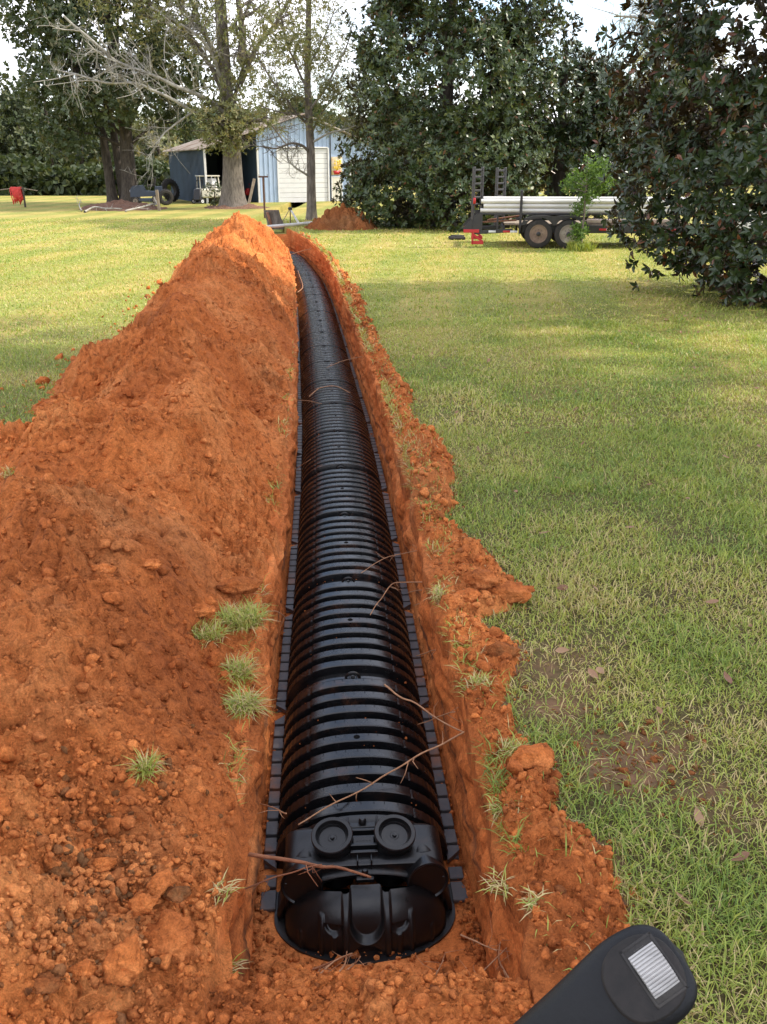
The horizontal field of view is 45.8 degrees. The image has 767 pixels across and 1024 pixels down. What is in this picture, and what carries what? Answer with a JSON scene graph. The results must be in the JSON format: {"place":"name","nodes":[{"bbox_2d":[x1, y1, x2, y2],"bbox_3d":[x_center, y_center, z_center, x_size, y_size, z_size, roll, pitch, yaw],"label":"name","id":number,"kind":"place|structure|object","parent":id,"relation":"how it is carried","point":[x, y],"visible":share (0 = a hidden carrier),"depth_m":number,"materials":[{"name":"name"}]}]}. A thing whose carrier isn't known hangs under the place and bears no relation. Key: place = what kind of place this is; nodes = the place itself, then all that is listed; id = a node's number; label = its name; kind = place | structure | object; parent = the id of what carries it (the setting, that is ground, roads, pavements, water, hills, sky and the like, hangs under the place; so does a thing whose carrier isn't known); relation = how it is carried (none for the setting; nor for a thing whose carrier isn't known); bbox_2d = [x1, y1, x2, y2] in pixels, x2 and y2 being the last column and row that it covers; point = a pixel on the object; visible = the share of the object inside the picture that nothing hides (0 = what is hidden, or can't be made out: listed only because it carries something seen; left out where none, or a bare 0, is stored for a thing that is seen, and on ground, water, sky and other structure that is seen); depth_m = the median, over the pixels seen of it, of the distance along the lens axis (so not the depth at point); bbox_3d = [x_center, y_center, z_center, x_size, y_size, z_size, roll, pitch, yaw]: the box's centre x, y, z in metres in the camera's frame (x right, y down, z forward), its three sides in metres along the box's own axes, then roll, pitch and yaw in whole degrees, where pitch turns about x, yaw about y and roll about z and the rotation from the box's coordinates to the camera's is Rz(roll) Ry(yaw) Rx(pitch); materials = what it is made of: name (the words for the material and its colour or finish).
{"place":"outdoors","nodes":[
{"label":"outdoors","id":0,"kind":"place"},
{"bbox_2d":[0,182,766,1023],"bbox_3d":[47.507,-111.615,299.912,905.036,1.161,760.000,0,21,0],"label":"ground","id":1,"kind":"structure","parent":0,"point":[468,824],"depth_m":6.16,"materials":[{"name":"green plant"}]},
{"bbox_2d":[0,187,37,206],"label":"hose rack","id":2,"kind":"object","parent":1,"relation":"on","point":[23,188],"visible":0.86,"depth_m":47.17,"materials":[{"name":"metal"}]},
{"bbox_2d":[10,187,22,204],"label":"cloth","id":3,"kind":"object","parent":2,"relation":"on","point":[17,193],"visible":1,"depth_m":47.12,"materials":[{"name":"red fabric"}]},
{"bbox_2d":[0,71,41,160],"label":"woodland tree","id":4,"kind":"object","parent":1,"relation":"on","point":[12,120],"visible":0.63,"depth_m":69.25,"materials":[{"name":"green plant"}]},
{"bbox_2d":[0,79,69,165],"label":"woodland tree","id":5,"kind":"object","parent":1,"relation":"on","point":[33,153],"visible":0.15,"depth_m":72.65,"materials":[{"name":"green plant"}]},
{"bbox_2d":[0,47,99,168],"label":"woodland tree","id":6,"kind":"object","parent":1,"relation":"on","point":[20,107],"visible":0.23,"depth_m":70.05,"materials":[{"name":"green plant"}]},
{"bbox_2d":[31,94,118,170],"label":"woodland tree","id":7,"kind":"object","parent":1,"relation":"on","point":[95,151],"visible":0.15,"depth_m":75.10,"materials":[{"name":"green plant"}]},
{"bbox_2d":[0,0,219,202],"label":"oak tree","id":8,"kind":"object","parent":1,"relation":"on","point":[124,113],"visible":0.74,"depth_m":47.80,"materials":[{"name":"green plant"}]},
{"bbox_2d":[82,106,163,166],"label":"woodland tree","id":9,"kind":"object","parent":1,"relation":"on","point":[149,150],"visible":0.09,"depth_m":78.53,"materials":[{"name":"green plant"}]},
{"bbox_2d":[79,199,167,210],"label":"mulch bed","id":10,"kind":"object","parent":1,"relation":"on","point":[124,205],"visible":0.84,"depth_m":45.29,"materials":[{"name":"brown wood"}]},
{"bbox_2d":[130,177,162,203],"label":"riding mower","id":11,"kind":"object","parent":1,"relation":"on","point":[137,192],"visible":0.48,"depth_m":49.92,"materials":[{"name":"blue paint"}]},
{"bbox_2d":[0,211,298,1023],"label":"dirt pile","id":12,"kind":"object","parent":1,"relation":"on","point":[246,240],"visible":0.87,"depth_m":4.19,"materials":[{"name":"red soil"}]},
{"bbox_2d":[0,797,12,815],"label":"dirt clod","id":13,"kind":"object","parent":12,"relation":"on","point":[6,807],"visible":0.93,"depth_m":2.74,"materials":[{"name":"soil"}]},
{"bbox_2d":[32,971,61,993],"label":"dirt clod","id":14,"kind":"object","parent":12,"relation":"on","point":[47,982],"visible":0.92,"depth_m":2.34,"materials":[{"name":"soil"}]},
{"bbox_2d":[45,865,72,877],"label":"dirt clod","id":15,"kind":"object","parent":12,"relation":"on","point":[63,871],"visible":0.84,"depth_m":2.73,"materials":[{"name":"soil"}]},
{"bbox_2d":[66,958,98,980],"bbox_3d":[-0.824,1.246,2.473,0.086,0.050,0.060,0,21,0],"label":"dirt clod","id":16,"kind":"object","parent":12,"relation":"on","point":[86,967],"visible":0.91,"depth_m":2.46,"materials":[{"name":"soil"}]},
{"bbox_2d":[85,1010,117,1023],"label":"dirt clod","id":17,"kind":"object","parent":12,"relation":"on","point":[105,1017],"visible":1,"depth_m":2.37,"materials":[{"name":"soil"}]},
{"bbox_2d":[90,562,115,573],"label":"dirt clod","id":18,"kind":"object","parent":12,"relation":"on","point":[110,569],"visible":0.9,"depth_m":3.91,"materials":[{"name":"soil"}]},
{"bbox_2d":[91,856,117,871],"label":"dirt clod","id":19,"kind":"object","parent":12,"relation":"on","point":[101,864],"visible":0.97,"depth_m":2.86,"materials":[{"name":"soil"}]},
{"bbox_2d":[101,933,144,986],"bbox_3d":[-0.718,1.240,2.509,0.108,0.097,0.123,0,21,0],"label":"dirt clod","id":20,"kind":"object","parent":12,"relation":"on","point":[122,963],"visible":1,"depth_m":2.48,"materials":[{"name":"soil"}]},
{"bbox_2d":[115,742,167,785],"bbox_3d":[-0.849,0.893,3.180,0.206,0.115,0.217,0,21,0],"label":"grass tuft","id":21,"kind":"object","parent":12,"relation":"on","point":[146,771],"visible":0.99,"depth_m":3.18,"materials":[{"name":"plant"}]},
{"bbox_2d":[128,893,160,915],"bbox_3d":[-0.717,1.172,2.716,0.096,0.057,0.070,0,21,0],"label":"dirt clod","id":22,"kind":"object","parent":12,"relation":"on","point":[140,904],"visible":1,"depth_m":2.70,"materials":[{"name":"soil"}]},
{"bbox_2d":[142,559,162,569],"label":"dirt clod","id":23,"kind":"object","parent":12,"relation":"on","point":[152,564],"visible":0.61,"depth_m":4.15,"materials":[{"name":"soil"}]},
{"bbox_2d":[146,868,171,895],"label":"dirt clod","id":24,"kind":"object","parent":12,"relation":"on","point":[160,883],"visible":0.96,"depth_m":2.80,"materials":[{"name":"soil"}]},
{"bbox_2d":[143,909,194,964],"bbox_3d":[-0.643,1.272,2.706,0.166,0.134,0.153,0,21,0],"label":"dirt clod","id":25,"kind":"object","parent":12,"relation":"on","point":[169,931],"visible":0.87,"depth_m":2.67,"materials":[{"name":"soil"}]},
{"bbox_2d":[162,886,191,902],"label":"dirt clod","id":26,"kind":"object","parent":12,"relation":"on","point":[178,894],"visible":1,"depth_m":2.79,"materials":[{"name":"soil"}]},
{"bbox_2d":[192,603,216,617],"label":"dirt clod","id":27,"kind":"object","parent":12,"relation":"on","point":[204,610],"visible":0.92,"depth_m":4.41,"materials":[{"name":"soil"}]},
{"bbox_2d":[191,611,234,646],"bbox_3d":[-0.852,0.572,4.352,0.306,0.133,0.325,-15,25,-34],"label":"grass tuft","id":28,"kind":"object","parent":12,"relation":"on","point":[215,636],"visible":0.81,"depth_m":4.35,"materials":[{"name":"plant"}]},
{"bbox_2d":[206,868,244,906],"bbox_3d":[-0.518,1.231,2.971,0.148,0.068,0.114,-19,28,-40],"label":"grass tuft","id":29,"kind":"object","parent":12,"relation":"on","point":[224,896],"visible":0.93,"depth_m":2.95,"materials":[{"name":"plant"}]},
{"bbox_2d":[216,576,262,595],"bbox_3d":[-0.782,0.397,4.931,0.256,0.102,0.115,-3,21,-7],"label":"dirt clod","id":30,"kind":"object","parent":12,"relation":"on","point":[237,585],"visible":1,"depth_m":4.90,"materials":[{"name":"soil"}]},
{"bbox_2d":[218,650,263,684],"bbox_3d":[-0.676,0.725,4.257,0.266,0.130,0.263,-10,23,-25],"label":"grass tuft","id":31,"kind":"object","parent":12,"relation":"on","point":[242,673],"visible":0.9,"depth_m":4.25,"materials":[{"name":"plant"}]},
{"bbox_2d":[214,597,276,635],"bbox_3d":[-0.712,0.519,4.590,0.404,0.162,0.369,5,21,13],"label":"grass tuft","id":32,"kind":"object","parent":12,"relation":"on","point":[245,618],"visible":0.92,"depth_m":4.58,"materials":[{"name":"plant"}]},
{"bbox_2d":[220,682,281,727],"bbox_3d":[-0.622,0.851,4.060,0.302,0.137,0.306,-12,24,-29],"label":"grass tuft","id":33,"kind":"object","parent":12,"relation":"on","point":[250,704],"visible":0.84,"depth_m":4.05,"materials":[{"name":"plant"}]},
{"bbox_2d":[119,114,185,164],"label":"woodland tree","id":34,"kind":"object","parent":1,"relation":"on","point":[135,134],"visible":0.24,"depth_m":76.42,"materials":[{"name":"green plant"}]},
{"bbox_2d":[159,189,173,204],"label":"tyre","id":35,"kind":"object","parent":1,"relation":"on","point":[170,194],"visible":0.91,"depth_m":49.47,"materials":[{"name":"rubber"}]},
{"bbox_2d":[161,178,179,201],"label":"tyre","id":36,"kind":"object","parent":1,"relation":"on","point":[171,182],"visible":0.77,"depth_m":53.69,"materials":[{"name":"rubber"}]},
{"bbox_2d":[144,100,213,159],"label":"woodland tree","id":37,"kind":"object","parent":1,"relation":"on","point":[178,137],"visible":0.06,"depth_m":83.55,"materials":[{"name":"green plant"}]},
{"bbox_2d":[33,0,335,206],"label":"oak tree","id":38,"kind":"object","parent":1,"relation":"on","point":[228,130],"visible":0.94,"depth_m":43.60,"materials":[{"name":"green plant"}]},
{"bbox_2d":[191,180,204,203],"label":"hand truck","id":39,"kind":"object","parent":1,"relation":"on","point":[197,195],"visible":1,"depth_m":51.11,"materials":[{"name":"black paint"}]},
{"bbox_2d":[195,175,220,203],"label":"utility cart","id":40,"kind":"object","parent":1,"relation":"on","point":[211,180],"visible":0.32,"depth_m":51.36,"materials":[{"name":"white paint"}]},
{"bbox_2d":[201,180,221,205],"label":"bush","id":41,"kind":"object","parent":1,"relation":"on","point":[214,202],"visible":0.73,"depth_m":47.44,"materials":[{"name":"green plant"}]},
{"bbox_2d":[204,203,269,208],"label":"mulch bed","id":42,"kind":"object","parent":1,"relation":"on","point":[250,206],"visible":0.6,"depth_m":46.07,"materials":[{"name":"brown wood"}]},
{"bbox_2d":[264,210,283,228],"bbox_3d":[-3.978,-10.750,33.346,0.801,0.676,0.501,-7,22,-19],"label":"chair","id":43,"kind":"object","parent":1,"relation":"on","point":[273,217],"visible":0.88,"depth_m":33.15,"materials":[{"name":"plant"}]},
{"bbox_2d":[163,113,387,203],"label":"metal shed","id":44,"kind":"structure","parent":1,"relation":"on","point":[280,185],"depth_m":53.45,"materials":[{"name":"blue metal"}]},
{"bbox_2d":[278,148,327,201],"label":"roll door","id":45,"kind":"structure","parent":44,"relation":"in","point":[290,188],"depth_m":53.47,"materials":[{"name":"white paint"}]},
{"bbox_2d":[245,864,321,892],"bbox_3d":[-0.398,1.415,3.462,0.347,0.124,0.076,-5,21,-14],"label":"root","id":46,"kind":"object","parent":1,"relation":"on","point":[258,883],"visible":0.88,"depth_m":3.48,"materials":[{"name":"brown plant"}]},
{"bbox_2d":[228,0,380,219],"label":"slender tree","id":47,"kind":"object","parent":1,"relation":"on","point":[284,97],"visible":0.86,"depth_m":35.26,"materials":[{"name":"green plant"}]},
{"bbox_2d":[295,275,327,291],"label":"drain chamber","id":48,"kind":"object","parent":1,"relation":"on","point":[307,278],"visible":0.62,"depth_m":22.55,"materials":[{"name":"black plastic"}]},
{"bbox_2d":[296,280,330,298],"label":"drain chamber","id":49,"kind":"object","parent":1,"relation":"on","point":[310,284],"visible":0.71,"depth_m":21.41,"materials":[{"name":"black plastic"}]},
{"bbox_2d":[296,287,333,305],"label":"drain chamber","id":50,"kind":"object","parent":1,"relation":"on","point":[307,292],"visible":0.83,"depth_m":20.23,"materials":[{"name":"black plastic"}]},
{"bbox_2d":[296,294,336,314],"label":"drain chamber","id":51,"kind":"object","parent":1,"relation":"on","point":[303,301],"visible":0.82,"depth_m":19.16,"materials":[{"name":"black plastic"}]},
{"bbox_2d":[296,301,339,324],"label":"drain chamber","id":52,"kind":"object","parent":1,"relation":"on","point":[312,307],"visible":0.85,"depth_m":18.00,"materials":[{"name":"black plastic"}]},
{"bbox_2d":[297,310,343,334],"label":"drain chamber","id":53,"kind":"object","parent":1,"relation":"on","point":[309,317],"visible":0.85,"depth_m":16.90,"materials":[{"name":"black plastic"}]},
{"bbox_2d":[297,320,346,347],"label":"drain chamber","id":54,"kind":"object","parent":1,"relation":"on","point":[318,326],"visible":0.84,"depth_m":15.72,"materials":[{"name":"black plastic"}]},
{"bbox_2d":[297,331,351,362],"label":"drain chamber","id":55,"kind":"object","parent":1,"relation":"on","point":[314,340],"visible":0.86,"depth_m":14.55,"materials":[{"name":"black plastic"}]},
{"bbox_2d":[298,345,356,379],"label":"drain chamber","id":56,"kind":"object","parent":1,"relation":"on","point":[311,356],"visible":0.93,"depth_m":13.47,"materials":[{"name":"black plastic"}]},
{"bbox_2d":[297,360,362,399],"bbox_3d":[-0.754,-1.814,12.432,0.868,0.310,1.220,-2,21,-5],"label":"drain chamber","id":57,"kind":"object","parent":1,"relation":"on","point":[312,374],"visible":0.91,"depth_m":12.33,"materials":[{"name":"black plastic"}]},
{"bbox_2d":[297,379,369,424],"bbox_3d":[-0.640,-1.382,11.297,0.868,0.310,1.220,-2,21,-5],"label":"drain chamber","id":58,"kind":"object","parent":1,"relation":"on","point":[331,393],"visible":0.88,"depth_m":11.15,"materials":[{"name":"black plastic"}]},
{"bbox_2d":[297,402,377,455],"bbox_3d":[-0.534,-0.948,10.162,0.868,0.310,1.220,-1,21,-4],"label":"drain chamber","id":59,"kind":"object","parent":1,"relation":"on","point":[327,418],"visible":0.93,"depth_m":10.06,"materials":[{"name":"black plastic"}]},
{"bbox_2d":[304,203,376,230],"bbox_3d":[-1.526,-10.550,32.572,3.024,1.068,2.464,0,21,0],"label":"dirt mound","id":60,"kind":"object","parent":1,"relation":"on","point":[341,217],"visible":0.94,"depth_m":32.08,"materials":[{"name":"red soil"}]},
{"bbox_2d":[295,429,386,493],"bbox_3d":[-0.441,-0.521,9.023,0.868,0.310,1.220,-2,21,-4],"label":"drain chamber","id":61,"kind":"object","parent":1,"relation":"on","point":[332,451],"visible":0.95,"depth_m":8.86,"materials":[{"name":"black plastic"}]},
{"bbox_2d":[291,466,396,544],"bbox_3d":[-0.355,-0.081,7.888,0.868,0.310,1.220,-2,21,-3],"label":"drain chamber","id":62,"kind":"object","parent":1,"relation":"on","point":[337,491],"visible":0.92,"depth_m":7.76,"materials":[{"name":"black plastic"}]},
{"bbox_2d":[286,512,410,612],"bbox_3d":[-0.276,0.347,6.748,0.868,0.310,1.220,-1,21,-3],"label":"drain chamber","id":63,"kind":"object","parent":1,"relation":"on","point":[339,548],"visible":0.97,"depth_m":6.59,"materials":[{"name":"black plastic"}]},
{"bbox_2d":[276,577,428,712],"bbox_3d":[-0.204,0.780,5.610,0.868,0.310,1.220,-1,21,-3],"label":"drain chamber","id":64,"kind":"object","parent":1,"relation":"on","point":[381,641],"visible":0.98,"depth_m":5.44,"materials":[{"name":"black plastic"}]},
{"bbox_2d":[263,671,458,871],"bbox_3d":[-0.131,1.214,4.473,0.868,0.310,1.220,-2,21,-3],"label":"drain chamber","id":65,"kind":"object","parent":1,"relation":"on","point":[332,755],"visible":0.93,"depth_m":4.38,"materials":[{"name":"black plastic"}]},
{"bbox_2d":[260,814,467,964],"bbox_3d":[-0.076,1.492,3.684,0.866,0.350,0.525,-1,21,-3],"label":"end cap","id":66,"kind":"object","parent":1,"relation":"on","point":[416,914],"visible":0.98,"depth_m":3.65,"materials":[{"name":"black plastic"}]},
{"bbox_2d":[247,852,371,886],"bbox_3d":[-0.324,1.379,3.494,0.573,0.208,0.142,-6,22,-15],"label":"root","id":67,"kind":"object","parent":66,"relation":"on","point":[277,858],"visible":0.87,"depth_m":3.51,"materials":[{"name":"brown plant"}]},
{"bbox_2d":[207,967,532,1023],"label":"dirt bank","id":68,"kind":"structure","parent":1,"relation":"on","point":[381,1011],"depth_m":2.58,"materials":[{"name":"red soil"}]},
{"bbox_2d":[393,996,407,1015],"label":"dirt clod","id":69,"kind":"object","parent":68,"relation":"on","point":[400,1007],"visible":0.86,"depth_m":2.55,"materials":[{"name":"soil"}]},
{"bbox_2d":[0,238,754,1023],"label":"soil crumbs","id":70,"kind":"object","parent":1,"relation":"on","point":[120,892],"visible":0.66,"depth_m":3.12,"materials":[{"name":"soil"}]},
{"bbox_2d":[298,731,463,824],"bbox_3d":[0.053,1.125,4.031,0.975,0.389,0.174,-9,23,-22],"label":"root","id":71,"kind":"object","parent":1,"relation":"attached to","point":[419,754],"visible":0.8,"depth_m":4.08,"materials":[{"name":"brown wood"}]},
{"bbox_2d":[0,92,762,195],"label":"wood","id":72,"kind":"object","parent":1,"relation":"on","point":[26,171],"visible":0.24,"depth_m":63.31,"materials":[{"name":"green plant"}]},
{"bbox_2d":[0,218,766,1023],"bbox_3d":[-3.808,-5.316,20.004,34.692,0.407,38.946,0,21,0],"label":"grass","id":73,"kind":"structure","parent":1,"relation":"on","point":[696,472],"depth_m":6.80,"materials":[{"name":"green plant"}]},
{"bbox_2d":[384,684,462,731],"bbox_3d":[0.256,0.947,4.385,0.088,0.244,0.930,-11,23,-26],"label":"root","id":74,"kind":"object","parent":1,"relation":"attached to","point":[392,691],"visible":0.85,"depth_m":4.51,"materials":[{"name":"brown wood"}]},
{"bbox_2d":[331,0,577,232],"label":"magnolia tree","id":75,"kind":"object","parent":1,"relation":"on","point":[449,122],"visible":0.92,"depth_m":30.84,"materials":[{"name":"green plant"}]},
{"bbox_2d":[300,232,627,1004],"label":"dirt ridge","id":76,"kind":"structure","parent":1,"relation":"on","point":[534,966],"depth_m":3.64,"materials":[{"name":"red soil"}]},
{"bbox_2d":[426,581,453,603],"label":"grass tuft","id":77,"kind":"object","parent":76,"relation":"on","point":[437,591],"visible":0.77,"depth_m":4.94,"materials":[{"name":"plant"}]},
{"bbox_2d":[454,588,481,602],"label":"dirt clod","id":78,"kind":"object","parent":76,"relation":"on","point":[470,595],"visible":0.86,"depth_m":4.87,"materials":[{"name":"soil"}]},
{"bbox_2d":[465,668,496,690],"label":"grass tuft","id":79,"kind":"object","parent":76,"relation":"on","point":[477,679],"visible":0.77,"depth_m":4.12,"materials":[{"name":"plant"}]},
{"bbox_2d":[462,569,500,590],"bbox_3d":[0.535,0.378,4.983,0.201,0.129,0.166,0,21,0],"label":"dirt clod","id":80,"kind":"object","parent":76,"relation":"on","point":[482,579],"visible":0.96,"depth_m":4.94,"materials":[{"name":"soil"}]},
{"bbox_2d":[482,794,507,826],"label":"grass tuft","id":81,"kind":"object","parent":76,"relation":"on","point":[494,809],"visible":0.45,"depth_m":3.35,"materials":[{"name":"plant"}]},
{"bbox_2d":[475,862,517,905],"bbox_3d":[0.390,1.244,3.021,0.184,0.075,0.177,0,21,0],"label":"grass tuft","id":82,"kind":"object","parent":76,"relation":"on","point":[497,887],"visible":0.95,"depth_m":3.02,"materials":[{"name":"plant"}]},
{"bbox_2d":[481,641,520,657],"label":"dirt clod","id":83,"kind":"object","parent":76,"relation":"on","point":[497,648],"visible":0.7,"depth_m":4.37,"materials":[{"name":"soil"}]},
{"bbox_2d":[490,730,530,758],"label":"grass tuft","id":84,"kind":"object","parent":76,"relation":"on","point":[512,748],"visible":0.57,"depth_m":3.66,"materials":[{"name":"plant"}]},
{"bbox_2d":[487,580,534,603],"bbox_3d":[0.683,0.438,5.002,0.321,0.119,0.155,0,21,0],"label":"dirt clod","id":85,"kind":"object","parent":76,"relation":"on","point":[513,592],"visible":0.77,"depth_m":4.94,"materials":[{"name":"soil"}]},
{"bbox_2d":[507,742,554,774],"bbox_3d":[0.579,0.967,3.590,0.203,0.113,0.174,0,21,0],"label":"dirt clod","id":86,"kind":"object","parent":76,"relation":"on","point":[540,756],"visible":0.82,"depth_m":3.53,"materials":[{"name":"soil"}]},
{"bbox_2d":[514,886,556,920],"bbox_3d":[0.476,1.232,2.856,0.132,0.082,0.158,0,21,0],"label":"grass tuft","id":87,"kind":"object","parent":76,"relation":"on","point":[529,905],"visible":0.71,"depth_m":2.86,"materials":[{"name":"plant"}]},
{"bbox_2d":[465,1,651,220],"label":"magnolia tree","id":88,"kind":"object","parent":1,"relation":"on","point":[577,128],"visible":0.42,"depth_m":32.91,"materials":[{"name":"green plant"}]},
{"bbox_2d":[463,167,692,247],"bbox_3d":[6.124,-8.697,25.848,7.659,2.120,2.530,2,21,5],"label":"equipment trailer","id":89,"kind":"object","parent":1,"relation":"on","point":[536,230],"visible":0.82,"depth_m":25.14,"materials":[{"name":"black paint"}]},
{"bbox_2d":[480,208,696,212],"bbox_3d":[5.639,-8.328,25.088,5.900,0.132,0.132,2,21,5],"label":"plastic pipe","id":90,"kind":"object","parent":89,"relation":"on","point":[526,210],"visible":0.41,"depth_m":25.15,"materials":[{"name":"white plastic"}]},
{"bbox_2d":[484,204,696,208],"bbox_3d":[5.729,-8.437,25.038,5.900,0.132,0.132,2,21,5],"label":"plastic pipe","id":91,"kind":"object","parent":90,"relation":"on","point":[601,206],"visible":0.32,"depth_m":25.08,"materials":[{"name":"white plastic"}]},
{"bbox_2d":[481,199,664,203],"bbox_3d":[5.659,-8.552,25.001,5.900,0.132,0.132,2,21,5],"label":"plastic pipe","id":92,"kind":"object","parent":91,"relation":"on","point":[537,201],"visible":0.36,"depth_m":25.06,"materials":[{"name":"white plastic"}]},
{"bbox_2d":[566,237,601,251],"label":"grass tuft","id":93,"kind":"object","parent":1,"relation":"on","point":[578,246],"visible":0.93,"depth_m":24.42,"materials":[{"name":"green plant"}]},
{"bbox_2d":[559,153,615,249],"bbox_3d":[5.403,-8.288,24.303,1.219,2.469,1.534,-13,25,-31],"label":"sapling","id":94,"kind":"object","parent":1,"relation":"on","point":[591,175],"visible":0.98,"depth_m":24.02,"materials":[{"name":"green plant"}]},
{"bbox_2d":[541,82,639,174],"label":"woodland tree","id":95,"kind":"object","parent":1,"relation":"on","point":[551,156],"visible":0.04,"depth_m":83.87,"materials":[{"name":"green plant"}]},
{"bbox_2d":[587,0,741,194],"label":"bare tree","id":96,"kind":"object","parent":1,"relation":"on","point":[635,17],"visible":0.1,"depth_m":50.23,"materials":[{"name":"green plant"}]},
{"bbox_2d":[590,0,766,308],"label":"magnolia tree","id":97,"kind":"object","parent":1,"relation":"on","point":[720,243],"visible":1,"depth_m":14.90,"materials":[{"name":"green plant"}]},
{"bbox_2d":[0,0,766,168],"label":"sky","id":98,"kind":"structure","parent":0,"point":[593,18],"materials":[{"name":"white"}]},
{"bbox_2d":[514,924,696,1023],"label":"control lever","id":99,"kind":"object","parent":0,"point":[639,974],"visible":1,"depth_m":0.59,"materials":[{"name":"black plastic"}]},
{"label":"plastic pipe","id":100,"kind":"object","parent":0,"visible":0},
{"bbox_2d":[483,196,684,198],"bbox_3d":[5.721,-8.660,25.104,5.900,0.132,0.132,2,21,5],"label":"plastic pipe","id":101,"kind":"object","parent":100,"relation":"on","point":[502,197],"visible":0.36,"depth_m":25.17,"materials":[{"name":"white plastic"}]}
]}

